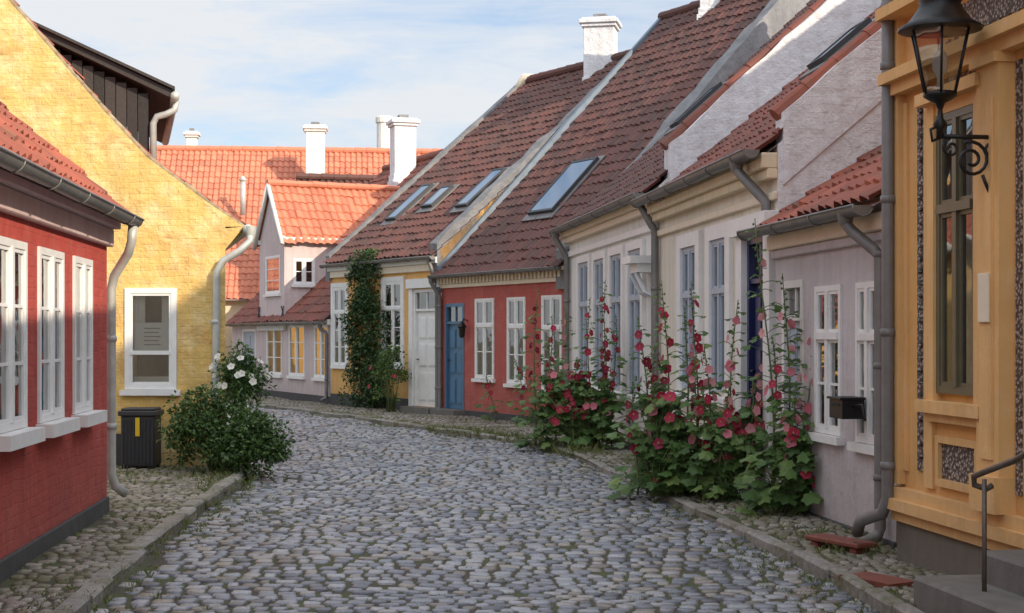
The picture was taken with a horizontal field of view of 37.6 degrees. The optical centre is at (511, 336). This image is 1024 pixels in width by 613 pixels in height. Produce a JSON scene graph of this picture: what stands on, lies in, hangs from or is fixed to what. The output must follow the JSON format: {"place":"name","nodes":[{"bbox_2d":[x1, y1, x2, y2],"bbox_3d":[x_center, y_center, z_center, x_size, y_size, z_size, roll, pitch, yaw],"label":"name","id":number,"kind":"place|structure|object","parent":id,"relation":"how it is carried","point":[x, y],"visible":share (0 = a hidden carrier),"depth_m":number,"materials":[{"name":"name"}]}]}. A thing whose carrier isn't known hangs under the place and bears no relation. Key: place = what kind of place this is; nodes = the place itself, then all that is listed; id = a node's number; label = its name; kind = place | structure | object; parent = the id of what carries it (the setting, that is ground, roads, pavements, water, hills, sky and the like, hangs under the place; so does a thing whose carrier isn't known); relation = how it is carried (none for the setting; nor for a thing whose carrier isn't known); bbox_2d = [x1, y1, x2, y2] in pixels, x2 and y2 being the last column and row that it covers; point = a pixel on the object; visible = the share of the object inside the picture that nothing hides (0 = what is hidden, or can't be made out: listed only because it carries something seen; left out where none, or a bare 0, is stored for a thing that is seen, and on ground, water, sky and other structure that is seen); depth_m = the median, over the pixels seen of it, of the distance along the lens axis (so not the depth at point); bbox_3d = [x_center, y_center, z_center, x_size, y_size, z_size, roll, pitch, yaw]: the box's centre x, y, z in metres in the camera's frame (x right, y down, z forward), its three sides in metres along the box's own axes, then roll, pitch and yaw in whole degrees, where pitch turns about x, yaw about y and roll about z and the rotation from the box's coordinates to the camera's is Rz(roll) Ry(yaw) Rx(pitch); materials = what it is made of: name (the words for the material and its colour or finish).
{"place":"outdoors","nodes":[
{"label":"outdoors","id":0,"kind":"place"},
{"bbox_2d":[0,465,247,612],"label":"pavement","id":1,"kind":"structure","parent":0,"point":[99,542],"depth_m":11.49,"materials":[{"name":"granite cobblestone"},{"name":"soil"}]},
{"bbox_2d":[0,496,108,583],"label":"plinth","id":2,"kind":"structure","parent":1,"relation":"on","point":[12,563],"depth_m":11.18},
{"bbox_2d":[0,146,143,497],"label":"gutter","id":3,"kind":"object","parent":1,"relation":"on","point":[14,163],"visible":0.97,"depth_m":13.47,"materials":[{"name":"metal"}]},
{"bbox_2d":[118,407,163,468],"bbox_3d":[-4.462,1.235,18.080,0.460,0.750,0.420,0,0,0],"label":"litter bin","id":4,"kind":"object","parent":1,"relation":"on","point":[140,435],"visible":0.96,"depth_m":17.90,"materials":[{"name":"plastic"}]},
{"bbox_2d":[116,224,256,465],"bbox_3d":[-5.116,0.137,22.500,1.689,3.027,8.902,0,0,-15],"label":"gutter","id":5,"kind":"object","parent":1,"relation":"on","point":[248,231],"visible":0.7,"depth_m":18.39,"materials":[{"name":"metal"}]},
{"bbox_2d":[155,381,296,478],"bbox_3d":[-3.334,1.105,17.626,1.680,1.162,0.980,0,0,17],"label":"shrub","id":6,"kind":"object","parent":1,"relation":"on","point":[244,439],"visible":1,"depth_m":17.47,"materials":[{"name":"green plant"}]},
{"bbox_2d":[207,338,276,468],"bbox_3d":[-3.246,0.815,18.092,0.714,1.582,0.673,0,0,25],"label":"rose bush","id":7,"kind":"object","parent":1,"relation":"on","point":[246,379],"visible":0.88,"depth_m":18.01,"materials":[{"name":"green plant"}]},
{"bbox_2d":[225,300,249,379],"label":"walls","id":8,"kind":"structure","parent":0,"point":[232,307],"depth_m":46.75,"materials":[{"name":"beige paint"}]},
{"bbox_2d":[149,145,439,299],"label":"roof","id":9,"kind":"structure","parent":8,"relation":"on","point":[215,174],"depth_m":50.99,"materials":[{"name":"tile"}]},
{"bbox_2d":[239,176,246,214],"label":"vent pipe","id":10,"kind":"object","parent":9,"relation":"on","point":[242,179],"visible":1,"depth_m":48.92,"materials":[{"name":"metal"}]},
{"bbox_2d":[183,122,327,173],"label":"chimneys","id":11,"kind":"object","parent":9,"relation":"on","point":[315,132],"visible":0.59,"depth_m":49.71,"materials":[{"name":"white paint"}]},
{"bbox_2d":[376,115,392,147],"bbox_3d":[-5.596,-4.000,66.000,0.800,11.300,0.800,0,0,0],"label":"chimney","id":12,"kind":"object","parent":9,"relation":"on","point":[383,135],"visible":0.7,"depth_m":65.68,"materials":[{"name":"white paint"}]},
{"bbox_2d":[15,0,696,148],"label":"sky","id":13,"kind":"structure","parent":0,"point":[243,72],"materials":[{"name":"blue"}]},
{"bbox_2d":[89,403,876,612],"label":"street","id":14,"kind":"structure","parent":0,"point":[223,570],"depth_m":11.82,"materials":[{"name":"stone"}]},
{"bbox_2d":[225,390,945,604],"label":"pavement","id":15,"kind":"structure","parent":0,"point":[889,564],"depth_m":12.95,"materials":[{"name":"grey stone"},{"name":"stone"}]},
{"bbox_2d":[258,390,329,403],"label":"plinth","id":16,"kind":"structure","parent":15,"relation":"on","point":[298,396],"depth_m":37.77,"materials":[{"name":"grey concrete"}]},
{"bbox_2d":[330,393,407,409],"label":"plinth","id":17,"kind":"structure","parent":15,"relation":"on","point":[335,397],"depth_m":34.53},
{"bbox_2d":[319,256,437,407],"bbox_3d":[-3.013,-0.036,33.288,0.277,3.287,5.192,0,0,-33],"label":"gutter","id":18,"kind":"object","parent":15,"relation":"on","point":[428,259],"visible":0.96,"depth_m":31.20,"materials":[{"name":"metal"}]},
{"bbox_2d":[368,340,411,411],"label":"rose bush","id":19,"kind":"object","parent":15,"relation":"on","point":[386,367],"visible":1,"depth_m":32.07,"materials":[{"name":"green plant"}]},
{"bbox_2d":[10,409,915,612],"bbox_3d":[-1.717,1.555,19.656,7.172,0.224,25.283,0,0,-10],"label":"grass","id":20,"kind":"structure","parent":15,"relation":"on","point":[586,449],"depth_m":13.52,"materials":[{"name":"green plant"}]},
{"bbox_2d":[475,358,537,421],"bbox_3d":[-0.053,1.022,27.715,1.352,1.247,0.758,0,0,32],"label":"hollyhock","id":21,"kind":"object","parent":15,"relation":"on","point":[490,393],"visible":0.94,"depth_m":27.67,"materials":[{"name":"green plant"}]},
{"bbox_2d":[511,279,630,449],"bbox_3d":[0.960,0.437,21.500,1.964,2.494,1.176,0,0,0],"label":"hollyhock","id":22,"kind":"object","parent":15,"relation":"on","point":[579,413],"visible":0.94,"depth_m":21.40,"materials":[{"name":"green plant"}]},
{"bbox_2d":[549,192,658,402],"bbox_3d":[1.294,-0.142,23.287,0.335,3.515,7.453,0,0,-7],"label":"gutter","id":23,"kind":"object","parent":15,"relation":"on","point":[605,209],"visible":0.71,"depth_m":20.41,"materials":[{"name":"metal"}]},
{"bbox_2d":[606,281,723,500],"bbox_3d":[1.619,0.547,15.041,1.374,2.216,0.904,0,0,0],"label":"hollyhock","id":24,"kind":"object","parent":15,"relation":"on","point":[656,446],"visible":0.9,"depth_m":14.95,"materials":[{"name":"green plant"}]},
{"bbox_2d":[667,301,767,501],"bbox_3d":[2.159,0.649,14.620,1.288,2.020,1.066,0,0,0],"label":"hollyhock","id":25,"kind":"object","parent":15,"relation":"on","point":[727,445],"visible":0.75,"depth_m":14.49,"materials":[{"name":"green plant"}]},
{"bbox_2d":[733,218,823,516],"bbox_3d":[2.478,0.277,13.356,1.069,2.674,1.066,0,0,0],"label":"hollyhock","id":26,"kind":"object","parent":15,"relation":"on","point":[787,455],"visible":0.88,"depth_m":13.23,"materials":[{"name":"green plant"}]},
{"bbox_2d":[736,204,885,541],"bbox_3d":[2.507,0.300,12.876,0.310,2.620,3.138,0,0,-7],"label":"gutter","id":27,"kind":"object","parent":15,"relation":"on","point":[845,215],"visible":0.89,"depth_m":11.41,"materials":[{"name":"metal"}]},
{"bbox_2d":[805,533,876,553],"bbox_3d":[2.470,1.585,11.298,0.200,0.130,0.600,0,0,-29],"label":"wooden plank","id":28,"kind":"object","parent":15,"relation":"on","point":[858,546],"visible":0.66,"depth_m":11.21,"materials":[{"name":"red wood"}]},
{"bbox_2d":[805,511,896,548],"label":"plinth","id":29,"kind":"structure","parent":15,"relation":"on","point":[893,544],"depth_m":12.23,"materials":[{"name":"grey concrete"}]},
{"bbox_2d":[839,571,913,587],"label":"wooden plank","id":30,"kind":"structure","parent":15,"relation":"on","point":[877,580],"depth_m":9.66,"materials":[{"name":"red wood"}]},
{"label":"ground","id":31,"kind":"structure","parent":0,"visible":0},
{"bbox_2d":[0,212,106,558],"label":"walls","id":32,"kind":"structure","parent":31,"relation":"on","point":[48,484],"depth_m":11.47,"materials":[{"name":"red paint"}]},
{"bbox_2d":[0,236,106,451],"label":"windows","id":33,"kind":"structure","parent":32,"relation":"attached to","point":[16,432],"depth_m":11.03,"materials":[{"name":"white paint"}]},
{"bbox_2d":[0,169,120,246],"bbox_3d":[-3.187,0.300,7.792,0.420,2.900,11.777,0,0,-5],"label":"cornice","id":34,"kind":"structure","parent":32,"relation":"attached to","point":[21,198],"depth_m":10.98,"materials":[{"name":"red paint"}]},
{"bbox_2d":[0,101,129,225],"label":"roof","id":35,"kind":"structure","parent":32,"relation":"on","point":[18,136],"depth_m":12.04,"materials":[{"name":"red tile"}]},
{"bbox_2d":[0,0,243,465],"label":"walls","id":36,"kind":"structure","parent":31,"relation":"on","point":[186,236],"depth_m":18.50,"materials":[{"name":"yellow brick"}]},
{"bbox_2d":[9,0,246,229],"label":"roof","id":37,"kind":"structure","parent":36,"relation":"attached to","point":[79,77],"depth_m":18.52,"materials":[{"name":"orange ceramic"}]},
{"bbox_2d":[33,21,179,159],"bbox_3d":[-6.095,-3.070,22.153,2.159,2.440,5.404,0,0,-14],"label":"dormer","id":38,"kind":"object","parent":37,"relation":"attached to","point":[142,106],"visible":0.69,"depth_m":19.99,"materials":[{"name":"wood"}]},
{"bbox_2d":[119,288,180,395],"bbox_3d":[-4.448,0.067,18.765,0.744,1.325,0.670,0,0,0],"label":"window","id":39,"kind":"structure","parent":36,"relation":"attached to","point":[151,328],"depth_m":18.57,"materials":[{"name":"white paint"}]},
{"bbox_2d":[45,465,245,612],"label":"kerb","id":40,"kind":"structure","parent":31,"relation":"on","point":[78,601],"depth_m":11.01,"materials":[{"name":"stone"}]},
{"bbox_2d":[232,285,434,396],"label":"walls","id":41,"kind":"structure","parent":31,"relation":"on","point":[308,385],"depth_m":37.56,"materials":[{"name":"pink paint"}]},
{"bbox_2d":[225,319,330,401],"bbox_3d":[-6.301,0.579,39.301,0.317,1.957,8.614,0,0,-26],"label":"gutter","id":42,"kind":"object","parent":41,"relation":"attached to","point":[294,323],"visible":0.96,"depth_m":35.83,"materials":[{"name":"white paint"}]},
{"bbox_2d":[242,325,328,394],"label":"windows","id":43,"kind":"structure","parent":41,"relation":"attached to","point":[274,350],"depth_m":38.86,"materials":[{"name":"white paint"}]},
{"bbox_2d":[226,149,442,322],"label":"roof","id":44,"kind":"structure","parent":41,"relation":"on","point":[313,304],"depth_m":38.88,"materials":[{"name":"red tile"}]},
{"bbox_2d":[257,200,343,330],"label":"dormer walls","id":45,"kind":"structure","parent":44,"relation":"on","point":[268,243],"depth_m":39.09,"materials":[{"name":"white paint"}]},
{"bbox_2d":[257,255,314,317],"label":"dormer windows","id":46,"kind":"structure","parent":45,"relation":"in","point":[272,275],"depth_m":39.11,"materials":[{"name":"white wood"}]},
{"bbox_2d":[252,179,400,249],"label":"dormer roof","id":47,"kind":"structure","parent":45,"relation":"on","point":[312,210],"depth_m":39.76,"materials":[{"name":"orange tile"}]},
{"bbox_2d":[386,114,419,185],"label":"chimney","id":48,"kind":"object","parent":44,"relation":"on","point":[402,146],"visible":0.76,"depth_m":42.20,"materials":[{"name":"white paint"}]},
{"bbox_2d":[331,188,505,406],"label":"walls","id":49,"kind":"structure","parent":31,"relation":"on","point":[337,383],"depth_m":33.37,"materials":[{"name":"paint"}]},
{"bbox_2d":[337,248,393,408],"bbox_3d":[-3.258,-0.159,33.609,0.726,3.675,2.177,0,0,-30],"label":"climbing plant","id":50,"kind":"object","parent":49,"relation":"attached to","point":[363,299],"visible":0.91,"depth_m":33.54,"materials":[{"name":"green plant"}]},
{"bbox_2d":[330,276,404,368],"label":"windows","id":51,"kind":"structure","parent":49,"relation":"attached to","point":[391,282],"depth_m":33.31,"materials":[{"name":"white paint"},{"name":"glass"}]},
{"bbox_2d":[327,257,439,277],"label":"cornice","id":52,"kind":"structure","parent":49,"relation":"attached to","point":[400,267],"depth_m":32.70,"materials":[{"name":"white paint"}]},
{"bbox_2d":[400,278,441,413],"bbox_3d":[-1.894,0.215,31.703,0.420,2.870,1.422,0,0,-33],"label":"door","id":53,"kind":"structure","parent":49,"relation":"attached to","point":[421,353],"depth_m":31.96,"materials":[{"name":"white paint"}]},
{"bbox_2d":[326,83,599,280],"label":"parapets","id":54,"kind":"object","parent":49,"relation":"attached to","point":[487,195],"visible":0.21,"depth_m":32.54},
{"bbox_2d":[322,49,629,263],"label":"roof","id":55,"kind":"structure","parent":49,"relation":"on","point":[514,127],"depth_m":35.01,"materials":[{"name":"tile"}]},
{"bbox_2d":[379,167,508,225],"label":"skylights","id":56,"kind":"object","parent":55,"relation":"on","point":[440,195],"visible":0.96,"depth_m":34.12,"materials":[{"name":"glass"}]},
{"bbox_2d":[514,13,621,86],"bbox_3d":[1.447,-6.585,36.932,1.241,2.070,4.198,0,0,-26],"label":"chimney","id":57,"kind":"object","parent":55,"relation":"on","point":[600,38],"visible":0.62,"depth_m":35.28,"materials":[{"name":"white paint"}]},
{"bbox_2d":[227,401,923,612],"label":"kerb","id":58,"kind":"structure","parent":31,"relation":"on","point":[879,599],"depth_m":11.57,"materials":[{"name":"stone"}]},
{"bbox_2d":[568,175,667,443],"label":"walls","id":59,"kind":"structure","parent":31,"relation":"on","point":[618,230],"depth_m":22.55,"materials":[{"name":"white paint"}]},
{"bbox_2d":[560,203,658,396],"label":"cornice","id":60,"kind":"structure","parent":59,"relation":"attached to","point":[620,216],"depth_m":22.92,"materials":[{"name":"white paint"}]},
{"bbox_2d":[576,238,650,402],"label":"windows","id":61,"kind":"structure","parent":59,"relation":"attached to","point":[623,270],"depth_m":22.41,"materials":[{"name":"grey paint"}]},
{"bbox_2d":[561,0,816,232],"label":"roof","id":62,"kind":"structure","parent":59,"relation":"on","point":[646,171],"depth_m":24.61,"materials":[{"name":"tile"}]},
{"bbox_2d":[660,0,881,181],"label":"parapets","id":63,"kind":"object","parent":59,"relation":"attached to","point":[711,117],"visible":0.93,"depth_m":19.82,"materials":[{"name":"white paint"}]},
{"bbox_2d":[427,0,809,422],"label":"red cottage","id":64,"kind":"structure","parent":31,"relation":"on","point":[501,263],"depth_m":30.00,"materials":[{"name":"ceramic"}]},
{"bbox_2d":[430,303,467,415],"bbox_3d":[-1.209,0.490,30.580,0.420,2.320,1.188,0,0,-30],"label":"door","id":65,"kind":"structure","parent":64,"relation":"in","point":[454,331],"depth_m":30.75,"materials":[{"name":"blue paint"}]},
{"bbox_2d":[471,295,561,391],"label":"windows","id":66,"kind":"structure","parent":64,"relation":"in","point":[516,326],"depth_m":28.53,"materials":[{"name":"white paint"}]},
{"bbox_2d":[659,101,881,451],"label":"walls","id":67,"kind":"structure","parent":31,"relation":"on","point":[858,138],"depth_m":14.93,"materials":[{"name":"beige paint"}]},
{"bbox_2d":[630,148,770,210],"bbox_3d":[2.030,-1.440,17.031,0.340,0.700,5.639,0,0,-6],"label":"gutter","id":68,"kind":"object","parent":67,"relation":"attached to","point":[734,161],"visible":0.98,"depth_m":15.20,"materials":[{"name":"metal"}]},
{"bbox_2d":[675,221,734,406],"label":"windows","id":69,"kind":"structure","parent":67,"relation":"attached to","point":[719,276],"depth_m":16.82,"materials":[{"name":"grey paint"}]},
{"bbox_2d":[647,152,776,236],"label":"cornice","id":70,"kind":"structure","parent":67,"relation":"attached to","point":[761,170],"depth_m":16.36,"materials":[{"name":"beige paint"}]},
{"bbox_2d":[729,210,777,500],"bbox_3d":[2.370,0.226,14.933,0.420,2.848,1.328,0,0,-6],"label":"door","id":71,"kind":"structure","parent":67,"relation":"attached to","point":[746,263],"depth_m":15.23,"materials":[{"name":"blue paint"}]},
{"bbox_2d":[647,3,881,206],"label":"roof","id":72,"kind":"structure","parent":67,"relation":"on","point":[758,130],"depth_m":17.83,"materials":[{"name":"red tile"}]},
{"bbox_2d":[769,17,881,184],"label":"parapet","id":73,"kind":"structure","parent":67,"relation":"on","point":[825,104],"depth_m":14.35,"materials":[{"name":"white paint"}]},
{"bbox_2d":[776,193,899,542],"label":"walls","id":74,"kind":"structure","parent":31,"relation":"on","point":[844,485],"depth_m":12.51,"materials":[{"name":"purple paint"}]},
{"bbox_2d":[763,279,807,513],"bbox_3d":[2.480,0.570,13.711,0.420,2.160,0.804,0,0,-7],"label":"door","id":75,"kind":"structure","parent":74,"relation":"attached to","point":[796,293],"depth_m":13.75,"materials":[{"name":"white paint"}]},
{"bbox_2d":[754,143,881,226],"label":"roof","id":76,"kind":"structure","parent":74,"relation":"on","point":[860,180],"depth_m":12.92,"materials":[{"name":"red tile"}]},
{"bbox_2d":[767,211,881,258],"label":"cornice","id":77,"kind":"structure","parent":74,"relation":"attached to","point":[822,237],"depth_m":12.76,"materials":[{"name":"beige paint"}]},
{"bbox_2d":[808,281,873,455],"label":"windows","id":78,"kind":"structure","parent":74,"relation":"attached to","point":[829,335],"depth_m":12.46,"materials":[{"name":"white paint"}]},
{"bbox_2d":[827,396,865,420],"bbox_3d":[2.667,0.566,11.795,0.210,0.173,0.568,0,0,-7],"label":"mailbox","id":79,"kind":"object","parent":78,"relation":"attached to","point":[846,407],"visible":1,"depth_m":11.77,"materials":[{"name":"black metal"}]},
{"bbox_2d":[851,0,1023,612],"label":"orange townhouse","id":80,"kind":"structure","parent":31,"relation":"on","point":[952,332],"depth_m":9.72,"materials":[{"name":"paint"}]},
{"bbox_2d":[898,0,988,191],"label":"street lamp","id":81,"kind":"object","parent":80,"relation":"attached to","point":[933,23],"visible":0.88,"depth_m":9.04,"materials":[{"name":"black metal"}]},
{"bbox_2d":[936,104,972,395],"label":"windows","id":82,"kind":"structure","parent":80,"relation":"in","point":[959,208],"depth_m":9.84,"materials":[{"name":"green paint"}]},
{"bbox_2d":[971,451,1023,591],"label":"handrail","id":83,"kind":"object","parent":80,"relation":"on","point":[984,487],"visible":0.92,"depth_m":8.29,"materials":[{"name":"black metal"}]},
{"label":"walls","id":84,"kind":"object","parent":31,"relation":"on","visible":0},
{"bbox_2d":[296,173,376,183],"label":"roof","id":85,"kind":"structure","parent":84,"relation":"on","point":[347,178],"depth_m":46.62,"materials":[{"name":"tile"}]}
]}

